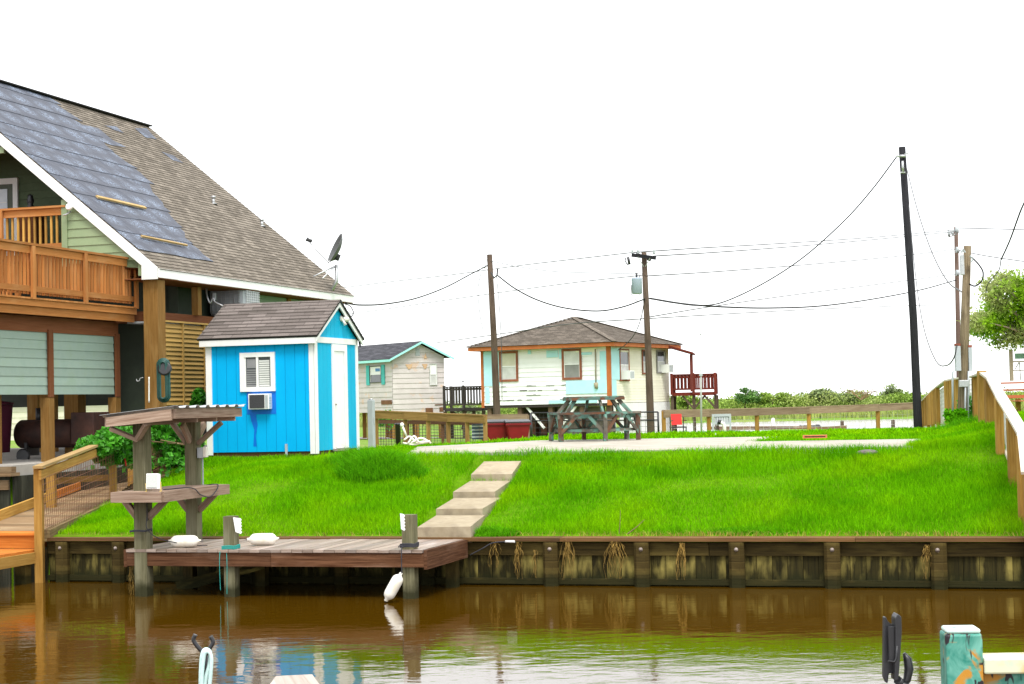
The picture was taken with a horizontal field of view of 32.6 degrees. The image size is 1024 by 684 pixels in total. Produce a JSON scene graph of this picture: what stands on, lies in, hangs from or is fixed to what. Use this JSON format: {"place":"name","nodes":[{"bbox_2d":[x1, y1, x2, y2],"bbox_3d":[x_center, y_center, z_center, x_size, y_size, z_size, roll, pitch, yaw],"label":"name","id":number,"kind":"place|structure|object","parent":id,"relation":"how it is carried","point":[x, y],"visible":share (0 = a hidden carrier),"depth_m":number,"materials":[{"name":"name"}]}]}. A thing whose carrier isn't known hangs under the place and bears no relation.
{"place":"outdoors","nodes":[
{"label":"outdoors","id":0,"kind":"place"},
{"bbox_2d":[191,634,214,683],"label":"forked hook","id":1,"kind":"object","parent":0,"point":[197,645],"visible":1,"depth_m":4.47,"materials":[{"name":"black plastic"}]},
{"bbox_2d":[199,647,212,683],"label":"looped rope","id":2,"kind":"object","parent":1,"relation":"hanging from","point":[207,676],"visible":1,"depth_m":4.44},
{"bbox_2d":[0,550,1023,683],"bbox_3d":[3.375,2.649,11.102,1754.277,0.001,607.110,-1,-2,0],"label":"water","id":3,"kind":"structure","parent":0,"point":[83,632],"depth_m":17.85,"materials":[{"name":"brown liquid"}]},
{"bbox_2d":[0,531,46,583],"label":"landing dock","id":4,"kind":"object","parent":3,"relation":"in","point":[20,558],"visible":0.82,"depth_m":24.09,"materials":[{"name":"brown wood"}]},
{"bbox_2d":[0,482,127,530],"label":"ramp","id":5,"kind":"structure","parent":4,"relation":"on","point":[18,516],"depth_m":27.52,"materials":[{"name":"brown wood"}]},
{"bbox_2d":[45,464,132,507],"bbox_3d":[-7.281,2.398,29.995,0.349,1.210,3.674,-2,-2,8],"label":"ramp railing","id":6,"kind":"object","parent":5,"relation":"on","point":[53,501],"visible":0.41,"depth_m":28.36,"materials":[{"name":"brown wood"}]},
{"bbox_2d":[270,674,318,683],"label":"post","id":7,"kind":"object","parent":3,"relation":"in","point":[300,679],"visible":1,"depth_m":4.49,"materials":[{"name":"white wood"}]},
{"bbox_2d":[124,514,467,598],"bbox_3d":[-2.734,3.271,22.323,4.070,2.210,1.600,-2,-2,16],"label":"dock","id":8,"kind":"object","parent":3,"relation":"in","point":[249,557],"visible":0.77,"depth_m":21.80,"materials":[{"name":"brown wood"}]},
{"bbox_2d":[102,404,244,596],"bbox_3d":[-4.311,2.627,22.778,1.060,3.600,2.199,-2,-2,16],"label":"cleaning stand","id":9,"kind":"object","parent":8,"relation":"on","point":[192,420],"visible":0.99,"depth_m":22.15,"materials":[{"name":"wood"}]},
{"bbox_2d":[145,473,161,491],"bbox_3d":[-4.477,1.762,21.893,0.236,0.231,0.123,-2,-2,16],"label":"flood light","id":10,"kind":"object","parent":9,"relation":"on","point":[153,482],"visible":1,"depth_m":21.87,"materials":[{"name":"white paint"}]},
{"bbox_2d":[197,447,207,484],"bbox_3d":[-4.148,1.675,23.497,0.125,0.535,0.100,-2,-2,16],"label":"outlet box","id":11,"kind":"object","parent":9,"relation":"attached to","point":[202,452],"visible":0.96,"depth_m":23.47,"materials":[{"name":"grey plastic"}]},
{"bbox_2d":[167,535,201,546],"bbox_3d":[-4.155,2.529,22.210,0.458,0.150,0.150,-1,-2,6],"label":"boat fender","id":12,"kind":"object","parent":8,"relation":"on","point":[187,540],"visible":1,"depth_m":22.15,"materials":[{"name":"white plastic"}]},
{"bbox_2d":[246,533,279,544],"bbox_3d":[-3.166,2.507,22.246,0.438,0.150,0.150,-1,-2,-5],"label":"boat fender","id":13,"kind":"object","parent":8,"relation":"on","point":[263,539],"visible":1,"depth_m":22.19,"materials":[{"name":"white plastic"}]},
{"bbox_2d":[940,625,1023,683],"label":"painted post","id":14,"kind":"object","parent":3,"relation":"in","point":[964,659],"visible":1,"depth_m":4.43,"materials":[{"name":"paint"}]},
{"bbox_2d":[0,0,1023,403],"label":"sky","id":15,"kind":"structure","parent":0,"point":[438,137],"materials":[{"name":"white"}]},
{"bbox_2d":[10,392,1023,588],"bbox_3d":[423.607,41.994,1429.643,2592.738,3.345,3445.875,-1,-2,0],"label":"ground","id":16,"kind":"structure","parent":0,"point":[459,482],"depth_m":24.09,"materials":[{"name":"plant"}]},
{"bbox_2d":[11,405,107,439],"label":"cream building","id":17,"kind":"structure","parent":16,"relation":"on","point":[19,414],"depth_m":62.17,"materials":[{"name":"beige"}]},
{"bbox_2d":[0,467,127,549],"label":"slip wall","id":18,"kind":"structure","parent":16,"relation":"on","point":[23,487],"depth_m":29.38,"materials":[{"name":"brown wood"}]},
{"bbox_2d":[33,444,172,582],"bbox_3d":[-6.419,2.846,28.028,0.292,3.221,7.893,-1,-2,2],"label":"ramp fence","id":19,"kind":"object","parent":16,"relation":"on","point":[41,472],"visible":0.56,"depth_m":25.06,"materials":[{"name":"brown wood"}]},
{"bbox_2d":[0,445,206,475],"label":"house pad","id":20,"kind":"object","parent":16,"relation":"on","point":[22,466],"visible":0.25,"depth_m":31.50,"materials":[{"name":"concrete"}]},
{"bbox_2d":[1,401,13,452],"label":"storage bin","id":21,"kind":"object","parent":20,"relation":"on","point":[7,408],"visible":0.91,"depth_m":32.83,"materials":[{"name":"plastic"}]},
{"bbox_2d":[13,408,108,458],"bbox_3d":[-8.531,1.759,33.110,1.790,1.040,0.630,-2,-2,16],"label":"smoker","id":22,"kind":"object","parent":20,"relation":"on","point":[69,433],"visible":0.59,"depth_m":32.93,"materials":[{"name":"black metal"}]},
{"bbox_2d":[0,79,353,463],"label":"stilt house","id":23,"kind":"structure","parent":20,"relation":"on","point":[55,150],"depth_m":35.89,"materials":[{"name":"brown"}]},
{"bbox_2d":[0,184,12,251],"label":"door","id":24,"kind":"structure","parent":23,"relation":"in","point":[4,186],"depth_m":36.25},
{"bbox_2d":[0,205,64,246],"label":"railing","id":25,"kind":"object","parent":23,"relation":"attached to","point":[29,212],"visible":0.63,"depth_m":33.91,"materials":[{"name":"brown wood"}]},
{"bbox_2d":[0,238,138,336],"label":"balcony","id":26,"kind":"structure","parent":23,"relation":"attached to","point":[19,312],"depth_m":31.22,"materials":[{"name":"wood"}]},
{"bbox_2d":[95,195,146,208],"bbox_3d":[-7.884,-2.821,35.358,0.076,0.104,1.892,-2,-2,18],"label":"batten","id":27,"kind":"object","parent":23,"relation":"on","point":[120,202],"visible":1,"depth_m":35.28,"materials":[{"name":"brown wood"}]},
{"bbox_2d":[156,358,171,402],"bbox_3d":[-6.423,0.705,32.300,0.290,0.830,0.104,-1,-2,0],"label":"garden hose","id":28,"kind":"object","parent":23,"relation":"hanging from","point":[163,367],"visible":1,"depth_m":32.28,"materials":[{"name":"teal plastic"}]},
{"bbox_2d":[141,235,187,245],"bbox_3d":[-6.926,-2.018,34.905,0.057,0.090,1.827,-2,-2,18],"label":"batten","id":29,"kind":"object","parent":23,"relation":"on","point":[163,240],"visible":1,"depth_m":34.84,"materials":[{"name":"brown wood"}]},
{"bbox_2d":[165,320,207,435],"bbox_3d":[-6.424,0.758,34.770,0.180,2.300,2.764,-2,-2,16],"label":"louvre screen","id":30,"kind":"object","parent":23,"relation":"attached to","point":[185,355],"visible":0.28,"depth_m":34.52,"materials":[{"name":"wood"}]},
{"bbox_2d":[210,285,259,316],"bbox_3d":[-5.907,-0.915,37.231,0.920,0.790,0.920,-2,-2,16],"label":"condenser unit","id":31,"kind":"object","parent":23,"relation":"attached to","point":[234,297],"visible":0.31,"depth_m":36.85,"materials":[{"name":"grey metal"}]},
{"bbox_2d":[306,233,342,290],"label":"satellite dish","id":32,"kind":"object","parent":23,"relation":"attached to","point":[334,252],"visible":1,"depth_m":41.05,"materials":[{"name":"metal"}]},
{"bbox_2d":[345,265,487,305],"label":"overhead line","id":33,"kind":"object","parent":23,"relation":"attached to","point":[413,298],"visible":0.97,"depth_m":51.52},
{"bbox_2d":[47,466,159,580],"bbox_3d":[-6.438,3.370,28.627,0.067,2.616,8.385,-1,-2,0],"label":"side bulkhead","id":34,"kind":"object","parent":16,"relation":"on","point":[155,468],"visible":0.06,"depth_m":26.28,"materials":[{"name":"brown wood"}]},
{"bbox_2d":[73,387,205,476],"bbox_3d":[-6.465,1.579,30.890,1.665,1.626,7.819,-1,-2,0],"label":"leafy shrub","id":35,"kind":"object","parent":16,"relation":"on","point":[166,440],"visible":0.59,"depth_m":30.20,"materials":[{"name":"green plant"}]},
{"bbox_2d":[197,299,364,457],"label":"blue shed","id":36,"kind":"structure","parent":16,"relation":"on","point":[286,373],"depth_m":33.42,"materials":[{"name":"paint"}]},
{"bbox_2d":[239,352,275,391],"bbox_3d":[-4.845,0.570,33.310,0.723,0.743,0.036,-2,-2,16],"label":"window frame","id":37,"kind":"structure","parent":36,"relation":"in","point":[257,369],"depth_m":33.30,"materials":[{"name":"white paint"}]},
{"bbox_2d":[334,351,344,447],"bbox_3d":[-3.352,1.123,34.083,0.046,1.883,0.503,-2,-2,16],"label":"door","id":38,"kind":"structure","parent":36,"relation":"in","point":[338,355],"depth_m":34.11,"materials":[{"name":"white paint"}]},
{"bbox_2d":[367,399,375,446],"bbox_3d":[-3.203,1.913,39.959,0.140,1.238,0.140,-2,-2,20],"label":"post","id":39,"kind":"object","parent":16,"relation":"on","point":[371,420],"visible":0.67,"depth_m":39.90,"materials":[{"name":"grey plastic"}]},
{"bbox_2d":[394,423,405,444],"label":"black bollard","id":40,"kind":"object","parent":16,"relation":"on","point":[397,434],"visible":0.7,"depth_m":45.89,"materials":[{"name":"plastic"}]},
{"bbox_2d":[358,341,453,439],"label":"grey cottage","id":41,"kind":"structure","parent":16,"relation":"on","point":[405,376],"depth_m":80.40,"materials":[{"name":"wood"}]},
{"bbox_2d":[369,366,380,382],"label":"window","id":42,"kind":"structure","parent":41,"relation":"in","point":[374,377],"depth_m":81.28,"materials":[{"name":"glass"}]},
{"bbox_2d":[429,363,437,384],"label":"window","id":43,"kind":"structure","parent":41,"relation":"in","point":[432,366],"depth_m":80.43,"materials":[{"name":"glass"}]},
{"bbox_2d":[378,420,482,444],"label":"fence","id":44,"kind":"object","parent":16,"relation":"on","point":[413,422],"visible":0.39,"depth_m":57.27,"materials":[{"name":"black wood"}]},
{"bbox_2d":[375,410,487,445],"bbox_3d":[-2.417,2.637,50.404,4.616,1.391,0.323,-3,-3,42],"label":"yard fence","id":45,"kind":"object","parent":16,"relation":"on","point":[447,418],"visible":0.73,"depth_m":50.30,"materials":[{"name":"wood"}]},
{"bbox_2d":[418,515,484,541],"bbox_3d":[-0.781,2.517,23.203,0.744,0.378,1.007,-2,-2,13],"label":"concrete step","id":46,"kind":"object","parent":16,"relation":"on","point":[450,526],"visible":0.64,"depth_m":22.86,"materials":[{"name":"concrete"}]},
{"bbox_2d":[443,385,486,438],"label":"dark deck","id":47,"kind":"structure","parent":16,"relation":"on","point":[456,397],"depth_m":78.88,"materials":[{"name":"brown wood"}]},
{"bbox_2d":[436,498,499,516],"bbox_3d":[-0.605,2.367,24.158,0.701,0.384,0.887,-2,-2,17],"label":"concrete step","id":48,"kind":"object","parent":16,"relation":"on","point":[468,506],"visible":0.5,"depth_m":23.92,"materials":[{"name":"concrete"}]},
{"bbox_2d":[471,424,482,439],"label":"blue crate","id":49,"kind":"object","parent":16,"relation":"on","point":[476,433],"visible":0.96,"depth_m":49.30,"materials":[{"name":"grey plastic"}]},
{"bbox_2d":[453,481,509,497],"bbox_3d":[-0.424,2.208,25.089,0.642,0.395,0.969,-2,-2,15],"label":"concrete step","id":50,"kind":"object","parent":16,"relation":"on","point":[481,489],"visible":0.5,"depth_m":24.83,"materials":[{"name":"concrete"}]},
{"bbox_2d":[485,254,500,415],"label":"utility pole","id":51,"kind":"object","parent":16,"relation":"on","point":[495,369],"visible":0.75,"depth_m":61.95,"materials":[{"name":"brown wood"}]},
{"bbox_2d":[471,461,520,480],"bbox_3d":[-0.209,2.008,25.996,0.646,0.443,0.872,-2,-2,14],"label":"concrete step","id":52,"kind":"object","parent":16,"relation":"on","point":[499,470],"visible":0.5,"depth_m":25.84,"materials":[{"name":"concrete"}]},
{"bbox_2d":[487,419,506,439],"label":"red bin","id":53,"kind":"object","parent":16,"relation":"on","point":[496,428],"visible":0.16,"depth_m":53.16,"materials":[{"name":"plastic"}]},
{"bbox_2d":[486,414,529,437],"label":"short fence","id":54,"kind":"object","parent":16,"relation":"on","point":[510,416],"visible":0.48,"depth_m":58.05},
{"bbox_2d":[504,419,530,438],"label":"red bin","id":55,"kind":"object","parent":16,"relation":"on","point":[517,428],"visible":0.65,"depth_m":52.67,"materials":[{"name":"plastic"}]},
{"bbox_2d":[47,536,1023,589],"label":"bulkhead","id":56,"kind":"object","parent":16,"relation":"on","point":[831,562],"visible":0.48,"depth_m":21.84,"materials":[{"name":"brown wood"}]},
{"bbox_2d":[558,540,574,579],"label":"hanging roots","id":57,"kind":"object","parent":56,"relation":"hanging from","point":[569,551],"visible":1,"depth_m":22.16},
{"bbox_2d":[603,542,626,578],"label":"hanging roots","id":58,"kind":"object","parent":56,"relation":"hanging from","point":[616,547],"visible":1,"depth_m":22.00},
{"bbox_2d":[675,543,685,579],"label":"hanging roots","id":59,"kind":"object","parent":56,"relation":"hanging from","point":[682,548],"visible":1,"depth_m":21.75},
{"bbox_3d":[-1.311,2.606,20.795,0.016,0.320,0.061,-1,-2,0],"label":"hanging rope","id":60,"kind":"object","parent":56,"relation":"hanging from","visible":0},
{"bbox_2d":[384,572,402,601],"bbox_3d":[-1.406,2.907,20.763,0.229,0.363,0.140,-1,-2,0],"label":"boat fender","id":61,"kind":"object","parent":60,"relation":"hanging from","point":[393,586],"visible":1,"depth_m":20.71,"materials":[{"name":"white plastic"}]},
{"bbox_2d":[67,529,1022,535],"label":"dry grass edge","id":62,"kind":"object","parent":16,"relation":"on","point":[702,534],"visible":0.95,"depth_m":21.96,"materials":[{"name":"plant"}]},
{"bbox_2d":[466,317,682,435],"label":"pale house","id":63,"kind":"structure","parent":16,"relation":"on","point":[547,369],"depth_m":75.74,"materials":[{"name":"white"}]},
{"bbox_2d":[499,351,517,381],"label":"window","id":64,"kind":"structure","parent":63,"relation":"in","point":[509,372],"depth_m":76.24,"materials":[{"name":"glass"}]},
{"bbox_2d":[561,348,581,379],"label":"window","id":65,"kind":"structure","parent":63,"relation":"in","point":[571,359],"depth_m":74.81,"materials":[{"name":"glass"}]},
{"bbox_2d":[619,349,629,380],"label":"window","id":66,"kind":"structure","parent":63,"relation":"in","point":[624,358],"depth_m":75.26,"materials":[{"name":"white glass"}]},
{"bbox_2d":[656,350,665,372],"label":"window","id":67,"kind":"structure","parent":63,"relation":"in","point":[660,354],"depth_m":78.74,"materials":[{"name":"white glass"}]},
{"bbox_2d":[669,346,718,431],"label":"red deck","id":68,"kind":"structure","parent":63,"relation":"attached to","point":[691,381],"depth_m":78.70,"materials":[{"name":"wood"}]},
{"bbox_2d":[625,249,655,432],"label":"utility pole","id":69,"kind":"object","parent":16,"relation":"on","point":[637,282],"visible":0.94,"depth_m":59.91,"materials":[{"name":"brown wood"}]},
{"bbox_2d":[289,252,630,294],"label":"overhead line","id":70,"kind":"object","parent":69,"relation":"attached to","point":[496,268],"visible":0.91,"depth_m":69.51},
{"bbox_2d":[349,275,641,313],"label":"overhead line","id":71,"kind":"object","parent":69,"relation":"attached to","point":[504,291],"visible":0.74,"depth_m":68.94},
{"bbox_2d":[436,318,646,342],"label":"overhead line","id":72,"kind":"object","parent":69,"relation":"attached to","point":[545,327],"visible":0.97,"depth_m":66.58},
{"bbox_2d":[498,275,644,311],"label":"overhead line","id":73,"kind":"object","parent":69,"relation":"attached to","point":[565,307],"visible":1,"depth_m":61.02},
{"bbox_2d":[634,230,948,252],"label":"overhead line","id":74,"kind":"object","parent":69,"relation":"attached to","point":[775,243],"visible":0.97,"depth_m":78.10,"materials":[{"name":"metal"}]},
{"bbox_2d":[650,305,937,318],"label":"overhead line","id":75,"kind":"object","parent":69,"relation":"attached to","point":[782,310],"visible":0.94,"depth_m":79.64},
{"bbox_2d":[648,249,954,275],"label":"overhead line","id":76,"kind":"object","parent":69,"relation":"attached to","point":[783,266],"visible":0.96,"depth_m":77.41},
{"bbox_2d":[650,274,954,316],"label":"overhead line","id":77,"kind":"object","parent":69,"relation":"attached to","point":[787,295],"visible":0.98,"depth_m":81.91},
{"bbox_2d":[653,280,955,308],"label":"overhead line","id":78,"kind":"object","parent":69,"relation":"attached to","point":[802,306],"visible":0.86,"depth_m":79.15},
{"bbox_2d":[654,231,955,255],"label":"overhead line","id":79,"kind":"object","parent":69,"relation":"attached to","point":[786,247],"visible":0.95,"depth_m":78.02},
{"bbox_2d":[324,413,977,541],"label":"tall grass tufts","id":80,"kind":"object","parent":16,"relation":"on","point":[370,465],"visible":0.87,"depth_m":25.94,"materials":[{"name":"plant"}]},
{"bbox_2d":[409,436,917,455],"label":"patio","id":81,"kind":"structure","parent":16,"relation":"on","point":[659,444],"depth_m":29.12,"materials":[{"name":"concrete"}]},
{"bbox_2d":[403,435,430,444],"bbox_3d":[-1.678,1.736,30.934,0.510,0.182,0.170,-1,-2,-3],"label":"tangled frame","id":82,"kind":"object","parent":81,"relation":"on","point":[417,441],"visible":1,"depth_m":30.93,"materials":[{"name":"white plastic"}]},
{"bbox_2d":[547,396,640,441],"bbox_3d":[1.554,1.446,33.169,1.614,0.835,1.841,-1,-2,-11],"label":"picnic table","id":83,"kind":"object","parent":81,"relation":"on","point":[559,415],"visible":1,"depth_m":32.79,"materials":[{"name":"paint"}]},
{"bbox_2d":[669,414,686,431],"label":"red chair","id":84,"kind":"object","parent":16,"relation":"on","point":[675,419],"visible":0.75,"depth_m":55.12,"materials":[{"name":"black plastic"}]},
{"bbox_2d":[676,396,699,408],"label":"marsh tree","id":85,"kind":"object","parent":16,"relation":"on","point":[682,402],"visible":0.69,"depth_m":284.19,"materials":[{"name":"green plant"}]},
{"bbox_2d":[359,387,1023,416],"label":"thicket","id":86,"kind":"object","parent":16,"relation":"on","point":[728,403],"visible":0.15,"depth_m":283.48,"materials":[{"name":"green plant"}]},
{"bbox_2d":[359,401,1023,426],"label":"marsh reeds","id":87,"kind":"object","parent":16,"relation":"on","point":[868,414],"visible":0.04,"depth_m":170.23,"materials":[{"name":"plant"}]},
{"bbox_2d":[699,333,702,431],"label":"flagpole","id":88,"kind":"object","parent":16,"relation":"on","point":[700,374],"visible":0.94,"depth_m":57.95,"materials":[{"name":"grey metal"}]},
{"bbox_2d":[712,414,730,430],"bbox_3d":[4.785,1.943,39.919,0.434,0.603,0.131,-2,-2,6],"label":"fuel frame","id":89,"kind":"object","parent":16,"relation":"on","point":[723,420],"visible":0.81,"depth_m":39.93,"materials":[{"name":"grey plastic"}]},
{"bbox_2d":[734,387,761,407],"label":"marsh tree","id":90,"kind":"object","parent":16,"relation":"on","point":[748,395],"visible":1,"depth_m":284.15,"materials":[{"name":"green plant"}]},
{"bbox_2d":[757,392,792,406],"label":"marsh tree","id":91,"kind":"object","parent":16,"relation":"on","point":[768,396],"visible":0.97,"depth_m":283.86,"materials":[{"name":"green plant"}]},
{"bbox_2d":[661,402,922,431],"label":"back fence","id":92,"kind":"object","parent":16,"relation":"on","point":[757,412],"visible":0.7,"depth_m":61.36,"materials":[{"name":"brown wood"}]},
{"bbox_2d":[806,387,841,403],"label":"marsh tree","id":93,"kind":"object","parent":16,"relation":"on","point":[818,391],"visible":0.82,"depth_m":284.15,"materials":[{"name":"green plant"}]},
{"bbox_2d":[843,387,878,399],"bbox_3d":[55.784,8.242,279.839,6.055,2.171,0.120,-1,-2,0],"label":"bare tree","id":94,"kind":"object","parent":16,"relation":"on","point":[870,392],"visible":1,"depth_m":279.82,"materials":[{"name":"plant"}]},
{"bbox_2d":[879,383,904,396],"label":"marsh tree","id":95,"kind":"object","parent":16,"relation":"on","point":[892,388],"visible":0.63,"depth_m":284.16,"materials":[{"name":"green plant"}]},
{"bbox_2d":[896,146,922,427],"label":"tarred pole","id":96,"kind":"object","parent":16,"relation":"on","point":[916,391],"visible":0.86,"depth_m":60.97,"materials":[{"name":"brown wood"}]},
{"bbox_2d":[649,157,896,305],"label":"overhead line","id":97,"kind":"object","parent":96,"relation":"attached to","point":[792,264],"visible":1,"depth_m":62.03,"materials":[{"name":"metal"}]},
{"bbox_2d":[947,227,959,376],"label":"distant pole","id":98,"kind":"object","parent":16,"relation":"on","point":[951,233],"visible":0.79,"depth_m":112.00,"materials":[{"name":"brown wood"}]},
{"bbox_2d":[942,407,968,422],"bbox_3d":[8.769,1.632,34.587,0.527,0.701,0.415,-1,-2,0],"label":"shrub","id":99,"kind":"object","parent":16,"relation":"on","point":[950,413],"visible":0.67,"depth_m":34.52,"materials":[{"name":"green plant"}]},
{"bbox_2d":[951,246,972,416],"bbox_3d":[8.987,0.496,34.944,0.547,4.850,0.339,-1,-2,0],"label":"meter pole","id":100,"kind":"object","parent":16,"relation":"on","point":[963,362],"visible":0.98,"depth_m":34.92,"materials":[{"name":"brown wood"}]},
{"bbox_2d":[909,206,957,366],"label":"overhead line","id":101,"kind":"object","parent":100,"relation":"attached to","point":[920,308],"visible":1,"depth_m":48.37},
{"bbox_2d":[906,167,961,292],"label":"overhead line","id":102,"kind":"object","parent":100,"relation":"attached to","point":[927,239],"visible":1,"depth_m":49.41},
{"bbox_2d":[921,371,1023,522],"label":"side fence","id":103,"kind":"object","parent":16,"relation":"on","point":[990,402],"visible":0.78,"depth_m":26.15,"materials":[{"name":"brown wood"}]},
{"bbox_2d":[956,264,1023,352],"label":"leafy tree","id":104,"kind":"object","parent":16,"relation":"on","point":[1000,313],"visible":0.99,"depth_m":45.47,"materials":[{"name":"green plant"}]},
{"bbox_2d":[1001,351,1023,411],"bbox_3d":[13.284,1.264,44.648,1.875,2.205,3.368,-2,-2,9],"label":"house","id":105,"kind":"structure","parent":16,"relation":"on","point":[1011,375],"depth_m":45.95,"materials":[{"name":"white wood"}]},
{"bbox_2d":[530,411,659,436],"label":"pipe gate","id":106,"kind":"structure","parent":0,"point":[598,420],"depth_m":59.42,"materials":[{"name":"grey metal"}]},
{"bbox_2d":[677,419,935,432],"bbox_3d":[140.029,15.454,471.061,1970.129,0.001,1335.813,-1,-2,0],"label":"channel water","id":107,"kind":"structure","parent":0,"point":[884,423],"depth_m":145.85,"materials":[{"name":"white liquid"}]},
{"bbox_2d":[711,425,846,430],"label":"floating boards","id":108,"kind":"object","parent":107,"relation":"on","point":[733,428],"visible":0.62,"depth_m":115.10,"materials":[{"name":"brown wood"}]},
{"bbox_2d":[882,612,913,683],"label":"rod holder","id":109,"kind":"object","parent":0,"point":[891,639],"visible":1,"depth_m":4.47,"materials":[{"name":"black plastic"}]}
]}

